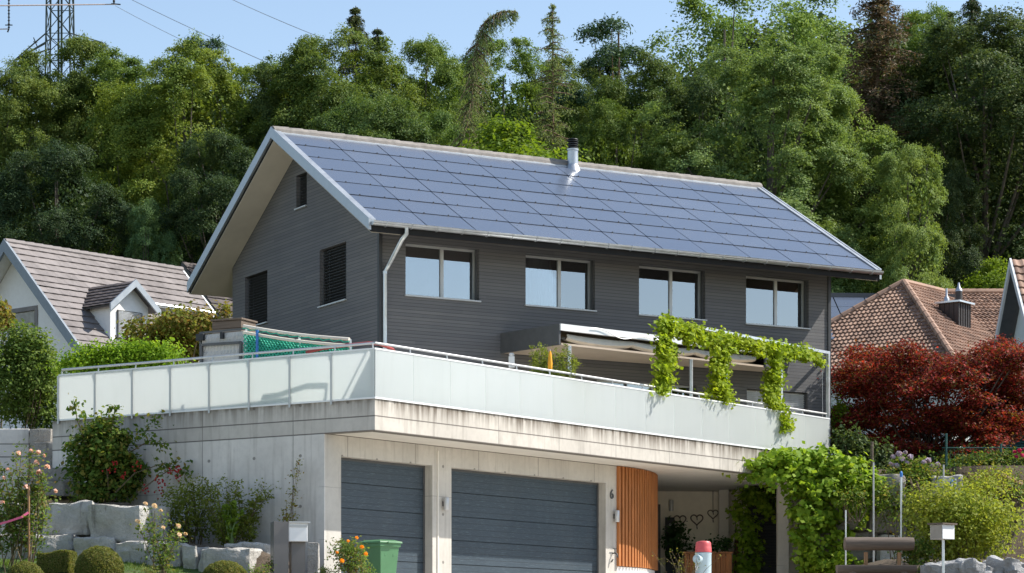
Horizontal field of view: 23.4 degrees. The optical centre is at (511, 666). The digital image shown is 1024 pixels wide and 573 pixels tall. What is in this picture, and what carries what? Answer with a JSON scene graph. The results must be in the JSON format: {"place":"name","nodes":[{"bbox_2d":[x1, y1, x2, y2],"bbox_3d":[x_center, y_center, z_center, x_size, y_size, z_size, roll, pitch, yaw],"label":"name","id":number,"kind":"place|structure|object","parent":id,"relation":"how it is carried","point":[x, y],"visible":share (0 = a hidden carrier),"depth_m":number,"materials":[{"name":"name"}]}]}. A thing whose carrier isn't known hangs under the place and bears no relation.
{"place":"outdoors","nodes":[
{"label":"outdoors","id":0,"kind":"place"},
{"bbox_2d":[210,317,257,333],"bbox_3d":[-5.921,-6.071,52.600,0.780,2.602,0.660,0,0,25],"label":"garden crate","id":1,"kind":"object","parent":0,"point":[227,323],"visible":0.22,"depth_m":52.34,"materials":[{"name":"brown wood"}]},
{"bbox_2d":[0,465,1023,572],"bbox_3d":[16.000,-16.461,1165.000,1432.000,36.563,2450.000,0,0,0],"label":"ground","id":2,"kind":"structure","parent":0,"point":[262,558],"depth_m":58.04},
{"bbox_2d":[0,429,33,500],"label":"retaining wall","id":3,"kind":"structure","parent":2,"relation":"on","point":[9,438],"depth_m":53.00,"materials":[{"name":"concrete"}]},
{"bbox_2d":[0,438,60,572],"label":"rose bush","id":4,"kind":"object","parent":2,"relation":"on","point":[13,510],"visible":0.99,"depth_m":46.15,"materials":[{"name":"green plant"}]},
{"bbox_2d":[0,318,65,428],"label":"columnar shrub","id":5,"kind":"object","parent":2,"relation":"on","point":[26,357],"visible":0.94,"depth_m":54.79,"materials":[{"name":"green plant"}]},
{"bbox_2d":[0,56,89,251],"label":"broadleaf tree","id":6,"kind":"object","parent":2,"relation":"on","point":[10,111],"visible":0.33,"depth_m":102.75,"materials":[{"name":"green plant"}]},
{"bbox_2d":[30,534,78,558],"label":"stone block","id":7,"kind":"structure","parent":2,"relation":"on","point":[59,542],"depth_m":47.80,"materials":[{"name":"stone"}]},
{"bbox_2d":[36,549,77,572],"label":"box hedge","id":8,"kind":"object","parent":2,"relation":"on","point":[60,561],"visible":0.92,"depth_m":45.74,"materials":[{"name":"green plant"}]},
{"bbox_2d":[14,0,103,80],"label":"lattice pylon","id":9,"kind":"object","parent":2,"relation":"on","point":[58,33],"visible":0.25,"depth_m":189.93,"materials":[{"name":"grey metal"}]},
{"bbox_2d":[42,500,96,536],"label":"stone block","id":10,"kind":"structure","parent":2,"relation":"on","point":[71,518],"depth_m":48.19,"materials":[{"name":"stone"}]},
{"bbox_2d":[0,30,139,253],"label":"broadleaf tree","id":11,"kind":"object","parent":2,"relation":"on","point":[82,47],"visible":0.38,"depth_m":104.59,"materials":[{"name":"green plant"}]},
{"bbox_2d":[0,137,146,259],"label":"broadleaf tree","id":12,"kind":"object","parent":2,"relation":"on","point":[16,186],"visible":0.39,"depth_m":90.88,"materials":[{"name":"green plant"}]},
{"bbox_2d":[73,536,118,555],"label":"stone block","id":13,"kind":"structure","parent":2,"relation":"on","point":[80,544],"depth_m":47.31,"materials":[{"name":"stone"}]},
{"bbox_2d":[74,545,123,572],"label":"clipped box","id":14,"kind":"object","parent":2,"relation":"on","point":[98,559],"visible":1,"depth_m":44.99,"materials":[{"name":"green plant"}]},
{"bbox_2d":[0,238,215,428],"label":"white house","id":15,"kind":"structure","parent":2,"relation":"on","point":[66,295],"depth_m":80.15,"materials":[{"name":"grey concrete"}]},
{"bbox_2d":[54,392,193,503],"bbox_3d":[-7.767,-4.184,49.674,2.889,2.526,1.965,0,0,0],"label":"berry shrub","id":16,"kind":"object","parent":2,"relation":"on","point":[105,464],"visible":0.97,"depth_m":49.33,"materials":[{"name":"green plant"}]},
{"bbox_2d":[39,46,215,255],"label":"broadleaf tree","id":17,"kind":"object","parent":2,"relation":"on","point":[107,63],"visible":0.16,"depth_m":102.90,"materials":[{"name":"green plant"}]},
{"bbox_2d":[115,541,151,563],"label":"stone block","id":18,"kind":"structure","parent":2,"relation":"on","point":[126,551],"depth_m":46.89,"materials":[{"name":"stone"}]},
{"bbox_2d":[87,504,169,542],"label":"stone block","id":19,"kind":"structure","parent":18,"relation":"on","point":[111,521],"depth_m":47.43,"materials":[{"name":"stone"}]},
{"bbox_2d":[123,197,183,265],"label":"broadleaf tree","id":20,"kind":"object","parent":2,"relation":"on","point":[142,228],"visible":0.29,"depth_m":89.54,"materials":[{"name":"green plant"}]},
{"bbox_2d":[129,502,192,572],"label":"rose bush","id":21,"kind":"object","parent":2,"relation":"on","point":[166,557],"visible":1,"depth_m":45.61,"materials":[{"name":"green plant"}]},
{"bbox_2d":[76,28,262,318],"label":"broadleaf tree","id":22,"kind":"object","parent":2,"relation":"on","point":[151,130],"visible":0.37,"depth_m":97.93,"materials":[{"name":"green plant"}]},
{"bbox_2d":[154,475,222,544],"bbox_3d":[-6.304,-2.974,48.539,1.513,1.529,1.262,0,0,-39],"label":"shrub","id":23,"kind":"object","parent":2,"relation":"on","point":[186,497],"visible":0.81,"depth_m":48.38,"materials":[{"name":"green plant"}]},
{"bbox_2d":[167,31,228,178],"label":"tree","id":24,"kind":"object","parent":2,"relation":"on","point":[216,44],"visible":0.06,"depth_m":110.18,"materials":[{"name":"green plant"}]},
{"bbox_2d":[153,118,256,318],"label":"broadleaf tree","id":25,"kind":"object","parent":2,"relation":"on","point":[216,186],"visible":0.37,"depth_m":90.97,"materials":[{"name":"green plant"}]},
{"bbox_2d":[202,560,246,572],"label":"clipped box","id":26,"kind":"object","parent":2,"relation":"on","point":[223,566],"visible":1,"depth_m":44.94,"materials":[{"name":"green plant"}]},
{"bbox_2d":[165,52,292,261],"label":"broadleaf tree","id":27,"kind":"object","parent":2,"relation":"on","point":[237,105],"visible":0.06,"depth_m":101.67,"materials":[{"name":"green plant"}]},
{"bbox_2d":[198,547,261,572],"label":"stone block","id":28,"kind":"structure","parent":2,"relation":"on","point":[243,557],"depth_m":46.11,"materials":[{"name":"stone"}]},
{"bbox_2d":[220,500,243,543],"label":"iris clump","id":29,"kind":"object","parent":2,"relation":"on","point":[229,522],"visible":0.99,"depth_m":47.38,"materials":[{"name":"green plant"}]},
{"bbox_2d":[192,473,280,546],"bbox_3d":[-5.380,-2.960,48.000,1.829,1.634,0.995,0,0,0],"label":"upright shrub","id":30,"kind":"object","parent":2,"relation":"on","point":[247,520],"visible":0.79,"depth_m":47.96,"materials":[{"name":"green plant"}]},
{"bbox_2d":[233,51,335,168],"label":"broadleaf tree","id":31,"kind":"object","parent":2,"relation":"on","point":[259,105],"visible":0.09,"depth_m":100.64,"materials":[{"name":"green plant"}]},
{"bbox_2d":[270,521,309,572],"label":"mailbox","id":32,"kind":"object","parent":2,"relation":"on","point":[288,539],"visible":1,"depth_m":45.50,"materials":[{"name":"grey metal"}]},
{"bbox_2d":[324,535,375,572],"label":"flowering shrub","id":33,"kind":"object","parent":2,"relation":"on","point":[350,565],"visible":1,"depth_m":45.30,"materials":[{"name":"green plant"}]},
{"bbox_2d":[244,21,456,148],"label":"broadleaf tree","id":34,"kind":"object","parent":2,"relation":"on","point":[307,85],"visible":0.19,"depth_m":98.72,"materials":[{"name":"green plant"}]},
{"bbox_2d":[332,6,373,115],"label":"spruce tree","id":35,"kind":"object","parent":2,"relation":"on","point":[355,21],"visible":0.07,"depth_m":111.82,"materials":[{"name":"green plant"}]},
{"bbox_2d":[301,87,440,144],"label":"broadleaf tree","id":36,"kind":"object","parent":2,"relation":"on","point":[401,126],"visible":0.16,"depth_m":92.05,"materials":[{"name":"green plant"}]},
{"bbox_2d":[345,33,478,145],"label":"broadleaf tree","id":37,"kind":"object","parent":2,"relation":"on","point":[446,75],"visible":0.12,"depth_m":101.89,"materials":[{"name":"green plant"}]},
{"bbox_2d":[52,399,827,572],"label":"concrete garage","id":38,"kind":"structure","parent":2,"relation":"on","point":[525,495],"depth_m":50.38,"materials":[{"name":"concrete"}]},
{"bbox_2d":[44,329,195,379],"bbox_3d":[-8.551,-6.094,53.913,3.375,2.700,1.567,0,0,0],"label":"hedge","id":39,"kind":"object","parent":38,"relation":"on","point":[119,353],"visible":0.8,"depth_m":53.62,"materials":[{"name":"green plant"}]},
{"bbox_2d":[113,299,222,363],"bbox_3d":[-7.752,-6.498,56.055,2.617,3.515,2.733,0,0,0],"label":"tree","id":40,"kind":"object","parent":38,"relation":"on","point":[181,323],"visible":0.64,"depth_m":55.55,"materials":[{"name":"green plant"}]},
{"bbox_2d":[196,328,249,361],"bbox_3d":[-5.965,-5.850,50.980,1.325,2.200,0.170,0,0,32],"label":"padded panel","id":41,"kind":"object","parent":38,"relation":"on","point":[222,342],"visible":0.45,"depth_m":50.98,"materials":[{"name":"grey"}]},
{"bbox_2d":[242,325,351,358],"bbox_3d":[-4.296,-5.850,49.254,2.972,2.200,0.172,0,0,40],"label":"safety net","id":42,"kind":"object","parent":38,"relation":"on","point":[269,343],"visible":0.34,"depth_m":49.49,"materials":[{"name":"green fabric"}]},
{"bbox_2d":[341,460,422,572],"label":"garage door","id":43,"kind":"structure","parent":38,"relation":"in","point":[379,501],"depth_m":49.42,"materials":[{"name":"metal"}]},
{"bbox_2d":[57,342,829,456],"bbox_3d":[0.777,-5.619,52.764,7.078,1.158,19.450,0,0,62],"label":"glass balustrade","id":44,"kind":"object","parent":38,"relation":"on","point":[360,374],"visible":0.98,"depth_m":50.04,"materials":[{"name":"white glass"}]},
{"bbox_2d":[451,471,596,572],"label":"garage door","id":45,"kind":"structure","parent":38,"relation":"in","point":[500,524],"depth_m":52.92,"materials":[{"name":"metal"}]},
{"bbox_2d":[527,342,580,378],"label":"terrace plant","id":46,"kind":"object","parent":38,"relation":"on","point":[543,363],"visible":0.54,"depth_m":52.27,"materials":[{"name":"green plant"}]},
{"bbox_2d":[617,466,657,570],"bbox_3d":[2.980,-3.368,56.607,0.291,2.235,2.878,0,0,21],"label":"slatted screen","id":47,"kind":"object","parent":38,"relation":"on","point":[637,524],"visible":1,"depth_m":55.98,"materials":[{"name":"wood"}]},
{"bbox_2d":[682,551,732,572],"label":"wooden planter","id":48,"kind":"object","parent":38,"relation":"on","point":[723,564],"visible":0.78,"depth_m":60.78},
{"bbox_2d":[668,321,829,453],"bbox_3d":[5.912,-6.394,58.350,0.729,2.688,8.085,0,0,32],"label":"pergola frame","id":49,"kind":"object","parent":38,"relation":"on","point":[826,354],"visible":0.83,"depth_m":60.61,"materials":[{"name":"metal"}]},
{"bbox_2d":[646,309,828,438],"bbox_3d":[5.275,-6.696,57.393,1.009,2.568,7.890,0,0,37],"label":"climbing vine","id":50,"kind":"object","parent":49,"relation":"attached to","point":[723,345],"visible":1,"depth_m":56.58,"materials":[{"name":"green plant"}]},
{"bbox_2d":[725,486,775,572],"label":"trellis creeper","id":51,"kind":"object","parent":38,"relation":"on","point":[758,498],"visible":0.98,"depth_m":61.14,"materials":[{"name":"green plant"}]},
{"bbox_2d":[413,107,494,148],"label":"broadleaf tree","id":52,"kind":"object","parent":2,"relation":"on","point":[440,120],"visible":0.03,"depth_m":95.29,"materials":[{"name":"green plant"}]},
{"bbox_2d":[451,8,518,148],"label":"larch tree","id":53,"kind":"object","parent":2,"relation":"on","point":[493,20],"visible":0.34,"depth_m":90.90,"materials":[{"name":"green plant"}]},
{"bbox_2d":[429,26,578,154],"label":"broadleaf tree","id":54,"kind":"object","parent":2,"relation":"on","point":[524,61],"visible":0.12,"depth_m":107.28,"materials":[{"name":"green plant"}]},
{"bbox_2d":[0,10,1023,285],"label":"distant woodland","id":55,"kind":"object","parent":2,"relation":"on","point":[778,46],"visible":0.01,"depth_m":122.52,"materials":[{"name":"green plant"}]},
{"bbox_2d":[447,114,599,162],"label":"broadleaf tree","id":56,"kind":"object","parent":2,"relation":"on","point":[499,143],"visible":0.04,"depth_m":86.13,"materials":[{"name":"green plant"}]},
{"bbox_2d":[187,126,883,490],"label":"timber house","id":57,"kind":"structure","parent":2,"relation":"on","point":[431,248],"depth_m":59.38,"materials":[{"name":"grey wood"}]},
{"bbox_2d":[248,274,267,325],"bbox_3d":[-6.343,-9.162,61.850,0.247,1.293,1.449,0,0,-30],"label":"window","id":58,"kind":"structure","parent":57,"relation":"in","point":[257,286],"depth_m":61.99,"materials":[{"name":"black metal"}]},
{"bbox_2d":[317,244,346,307],"bbox_3d":[-4.141,-9.176,57.974,0.247,1.350,1.506,0,0,-30],"label":"window","id":59,"kind":"structure","parent":57,"relation":"in","point":[334,260],"depth_m":58.12,"materials":[{"name":"black glass"}]},
{"bbox_2d":[404,244,480,301],"bbox_3d":[-1.644,-9.034,56.689,1.970,1.232,0.320,0,0,-30],"label":"window","id":60,"kind":"structure","parent":57,"relation":"in","point":[441,249],"depth_m":56.83,"materials":[{"name":"glass"}]},
{"bbox_2d":[525,255,596,311],"bbox_3d":[1.092,-9.034,58.248,1.960,1.232,0.320,0,0,-30],"label":"window","id":61,"kind":"structure","parent":57,"relation":"in","point":[567,284],"depth_m":58.49,"materials":[{"name":"glass"}]},
{"bbox_2d":[501,324,788,396],"bbox_3d":[3.810,-6.247,58.494,8.226,2.995,2.052,0,0,-30],"label":"terrace canopy","id":62,"kind":"object","parent":57,"relation":"attached to","point":[590,343],"visible":0.73,"depth_m":57.20,"materials":[{"name":"fabric"}]},
{"bbox_2d":[638,266,706,320],"bbox_3d":[3.823,-9.034,59.795,1.972,1.232,0.320,0,0,-30],"label":"window","id":63,"kind":"structure","parent":57,"relation":"in","point":[680,292],"depth_m":59.93,"materials":[{"name":"glass"}]},
{"bbox_2d":[747,390,804,413],"bbox_3d":[6.496,-6.195,61.394,1.842,1.284,0.185,0,0,-30],"label":"window","id":64,"kind":"structure","parent":57,"relation":"in","point":[794,400],"depth_m":61.56,"materials":[{"name":"glass"}]},
{"bbox_2d":[745,276,810,329],"bbox_3d":[6.536,-9.034,61.341,1.964,1.232,0.320,0,0,-30],"label":"window","id":65,"kind":"structure","parent":57,"relation":"in","point":[771,302],"depth_m":61.47,"materials":[{"name":"glass"}]},
{"bbox_2d":[526,3,583,161],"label":"larch tree","id":66,"kind":"object","parent":2,"relation":"on","point":[548,92],"visible":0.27,"depth_m":92.94,"materials":[{"name":"green plant"}]},
{"bbox_2d":[517,54,604,157],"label":"broadleaf tree","id":67,"kind":"object","parent":2,"relation":"on","point":[576,72],"visible":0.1,"depth_m":111.78,"materials":[{"name":"green plant"}]},
{"bbox_2d":[554,11,679,169],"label":"pine tree","id":68,"kind":"object","parent":2,"relation":"on","point":[619,56],"visible":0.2,"depth_m":106.17,"materials":[{"name":"green plant"}]},
{"bbox_2d":[573,95,685,171],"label":"broadleaf tree","id":69,"kind":"object","parent":2,"relation":"on","point":[614,122],"visible":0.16,"depth_m":93.58,"materials":[{"name":"green plant"}]},
{"bbox_2d":[560,49,722,173],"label":"broadleaf tree","id":70,"kind":"object","parent":2,"relation":"on","point":[654,83],"visible":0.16,"depth_m":101.72,"materials":[{"name":"green plant"}]},
{"bbox_2d":[637,69,783,199],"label":"broadleaf tree","id":71,"kind":"object","parent":2,"relation":"on","point":[695,96],"visible":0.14,"depth_m":100.83,"materials":[{"name":"green plant"}]},
{"bbox_2d":[633,0,835,187],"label":"broadleaf tree","id":72,"kind":"object","parent":2,"relation":"on","point":[718,31],"visible":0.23,"depth_m":112.37,"materials":[{"name":"green plant"}]},
{"bbox_2d":[629,29,877,292],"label":"broadleaf tree","id":73,"kind":"object","parent":2,"relation":"on","point":[768,98],"visible":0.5,"depth_m":92.56,"materials":[{"name":"green plant"}]},
{"bbox_2d":[722,441,890,572],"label":"grape vine","id":74,"kind":"object","parent":2,"relation":"on","point":[814,478],"visible":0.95,"depth_m":57.87,"materials":[{"name":"green plant"}]},
{"bbox_2d":[716,0,915,220],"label":"broadleaf tree","id":75,"kind":"object","parent":2,"relation":"on","point":[805,27],"visible":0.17,"depth_m":111.79,"materials":[{"name":"green plant"}]},
{"bbox_2d":[749,79,911,292],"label":"broadleaf tree","id":76,"kind":"object","parent":2,"relation":"on","point":[884,140],"visible":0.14,"depth_m":95.53,"materials":[{"name":"green plant"}]},
{"bbox_2d":[831,485,868,522],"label":"garden shrub","id":77,"kind":"object","parent":2,"relation":"on","point":[860,495],"visible":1,"depth_m":57.40,"materials":[{"name":"green plant"}]},
{"bbox_2d":[824,420,902,469],"bbox_3d":[8.691,-5.178,60.611,2.194,1.984,1.943,0,0,0],"label":"dark shrub","id":78,"kind":"object","parent":2,"relation":"on","point":[854,444],"visible":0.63,"depth_m":60.27,"materials":[{"name":"green plant"}]},
{"bbox_2d":[836,537,916,572],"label":"log bench","id":79,"kind":"object","parent":2,"relation":"on","point":[881,543],"visible":1,"depth_m":51.02,"materials":[{"name":"brown wood"}]},
{"bbox_2d":[806,0,963,287],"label":"spruce tree","id":80,"kind":"object","parent":2,"relation":"on","point":[878,59],"visible":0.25,"depth_m":100.64,"materials":[{"name":"brown plant"}]},
{"bbox_2d":[876,534,908,560],"bbox_3d":[9.061,-2.785,58.699,0.911,0.764,0.871,0,0,-3],"label":"wall stone","id":81,"kind":"object","parent":2,"relation":"on","point":[882,554],"visible":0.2,"depth_m":58.30,"materials":[{"name":"stone"}]},
{"bbox_2d":[866,509,907,534],"bbox_3d":[8.899,-3.437,58.809,0.979,0.626,0.856,0,0,3],"label":"wall stone","id":82,"kind":"object","parent":81,"relation":"on","point":[869,525],"visible":0.38,"depth_m":58.44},
{"bbox_2d":[849,468,936,558],"bbox_3d":[8.950,-3.467,57.624,2.186,2.348,1.043,0,0,0],"label":"wall creeper","id":83,"kind":"object","parent":2,"relation":"on","point":[890,497],"depth_m":57.61,"materials":[{"name":"green plant"}]},
{"bbox_2d":[831,293,954,339],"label":"solar house","id":84,"kind":"structure","parent":2,"relation":"on","point":[841,303],"depth_m":86.58,"materials":[{"name":"glass"}]},
{"bbox_2d":[853,140,955,292],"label":"broadleaf tree","id":85,"kind":"object","parent":2,"relation":"on","point":[896,195],"visible":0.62,"depth_m":91.55,"materials":[{"name":"green plant"}]},
{"bbox_2d":[887,450,940,489],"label":"hydrangea","id":86,"kind":"object","parent":2,"relation":"on","point":[898,461],"visible":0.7,"depth_m":59.13,"materials":[{"name":"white plant"}]},
{"bbox_2d":[887,534,941,572],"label":"shrub","id":87,"kind":"object","parent":2,"relation":"on","point":[916,555],"visible":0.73,"depth_m":52.71,"materials":[{"name":"green plant"}]},
{"bbox_2d":[831,279,1003,464],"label":"brown roofed house","id":88,"kind":"structure","parent":2,"relation":"on","point":[905,309],"depth_m":83.64,"materials":[{"name":"tile"}]},
{"bbox_2d":[825,333,1023,469],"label":"red maple","id":89,"kind":"object","parent":2,"relation":"on","point":[882,385],"visible":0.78,"depth_m":61.80,"materials":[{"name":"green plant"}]},
{"bbox_2d":[867,456,999,491],"bbox_3d":[10.158,-4.434,58.889,4.624,1.160,1.250,0,0,0],"label":"ground ivy","id":90,"kind":"object","parent":2,"relation":"on","point":[916,470],"visible":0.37,"depth_m":58.75,"materials":[{"name":"green plant"}]},
{"bbox_2d":[858,1,1011,271],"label":"broadleaf tree","id":91,"kind":"object","parent":2,"relation":"on","point":[916,17],"visible":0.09,"depth_m":114.69,"materials":[{"name":"green plant"}]},
{"bbox_2d":[887,155,989,288],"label":"broadleaf tree","id":92,"kind":"object","parent":2,"relation":"on","point":[961,187],"visible":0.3,"depth_m":95.38,"materials":[{"name":"green plant"}]},
{"bbox_2d":[927,523,956,572],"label":"post box","id":93,"kind":"object","parent":2,"relation":"on","point":[943,532],"visible":1,"depth_m":47.91,"materials":[{"name":"white metal"}]},
{"bbox_2d":[871,1,1023,287],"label":"broadleaf tree","id":94,"kind":"object","parent":2,"relation":"on","point":[954,112],"visible":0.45,"depth_m":98.49,"materials":[{"name":"green plant"}]},
{"bbox_2d":[887,472,1023,565],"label":"golden shrub","id":95,"kind":"object","parent":2,"relation":"on","point":[977,528],"visible":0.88,"depth_m":53.14,"materials":[{"name":"green plant"}]},
{"bbox_2d":[937,0,1008,273],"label":"spruce tree","id":96,"kind":"object","parent":2,"relation":"on","point":[973,7],"visible":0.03,"depth_m":113.79,"materials":[{"name":"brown plant"}]},
{"bbox_2d":[923,444,1023,469],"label":"dark shrub","id":97,"kind":"object","parent":2,"relation":"on","point":[963,459],"visible":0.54,"depth_m":60.03,"materials":[{"name":"green plant"}]},
{"bbox_2d":[939,9,1023,270],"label":"broadleaf tree","id":98,"kind":"object","parent":2,"relation":"on","point":[1021,199],"visible":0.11,"depth_m":102.25,"materials":[{"name":"green plant"}]},
{"bbox_2d":[961,255,1007,288],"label":"broadleaf tree","id":99,"kind":"object","parent":2,"relation":"on","point":[988,280],"visible":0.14,"depth_m":91.71,"materials":[{"name":"green plant"}]},
{"bbox_2d":[954,462,1017,504],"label":"golden shrub","id":100,"kind":"object","parent":2,"relation":"on","point":[983,474],"visible":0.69,"depth_m":55.54,"materials":[{"name":"green plant"}]},
{"bbox_2d":[983,555,1023,572],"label":"boulder","id":101,"kind":"object","parent":2,"relation":"on","point":[1010,565],"visible":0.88,"depth_m":48.62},
{"bbox_2d":[992,464,1023,526],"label":"garden shrub","id":102,"kind":"object","parent":2,"relation":"on","point":[1018,493],"visible":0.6,"depth_m":57.63,"materials":[{"name":"green plant"}]},
{"bbox_2d":[993,258,1023,413],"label":"pale gable house","id":103,"kind":"structure","parent":2,"relation":"on","point":[1011,317],"depth_m":72.77,"materials":[{"name":"paint"}]},
{"bbox_2d":[0,0,1023,121],"label":"sky","id":104,"kind":"structure","parent":0,"point":[456,23],"materials":[{"name":"blue"}]},
{"bbox_3d":[4.164,-1.945,62.400,0.400,0.360,0.400,0,0,0],"label":"plant pot","id":105,"kind":"object","parent":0,"visible":0},
{"bbox_2d":[658,516,694,572],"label":"potted plant","id":106,"kind":"object","parent":105,"relation":"in","point":[676,534],"visible":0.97,"depth_m":62.33,"materials":[{"name":"green plant"}]},
{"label":"forecourt","id":107,"kind":"structure","parent":0,"visible":0},
{"bbox_2d":[358,539,402,572],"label":"wheelie bin","id":108,"kind":"object","parent":107,"relation":"on","point":[383,556],"visible":0.92,"depth_m":46.41,"materials":[{"name":"green plastic"}]},
{"bbox_2d":[693,541,711,572],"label":"hydrant","id":109,"kind":"object","parent":107,"relation":"on","point":[703,549],"visible":1,"depth_m":48.06,"materials":[{"name":"metal"}]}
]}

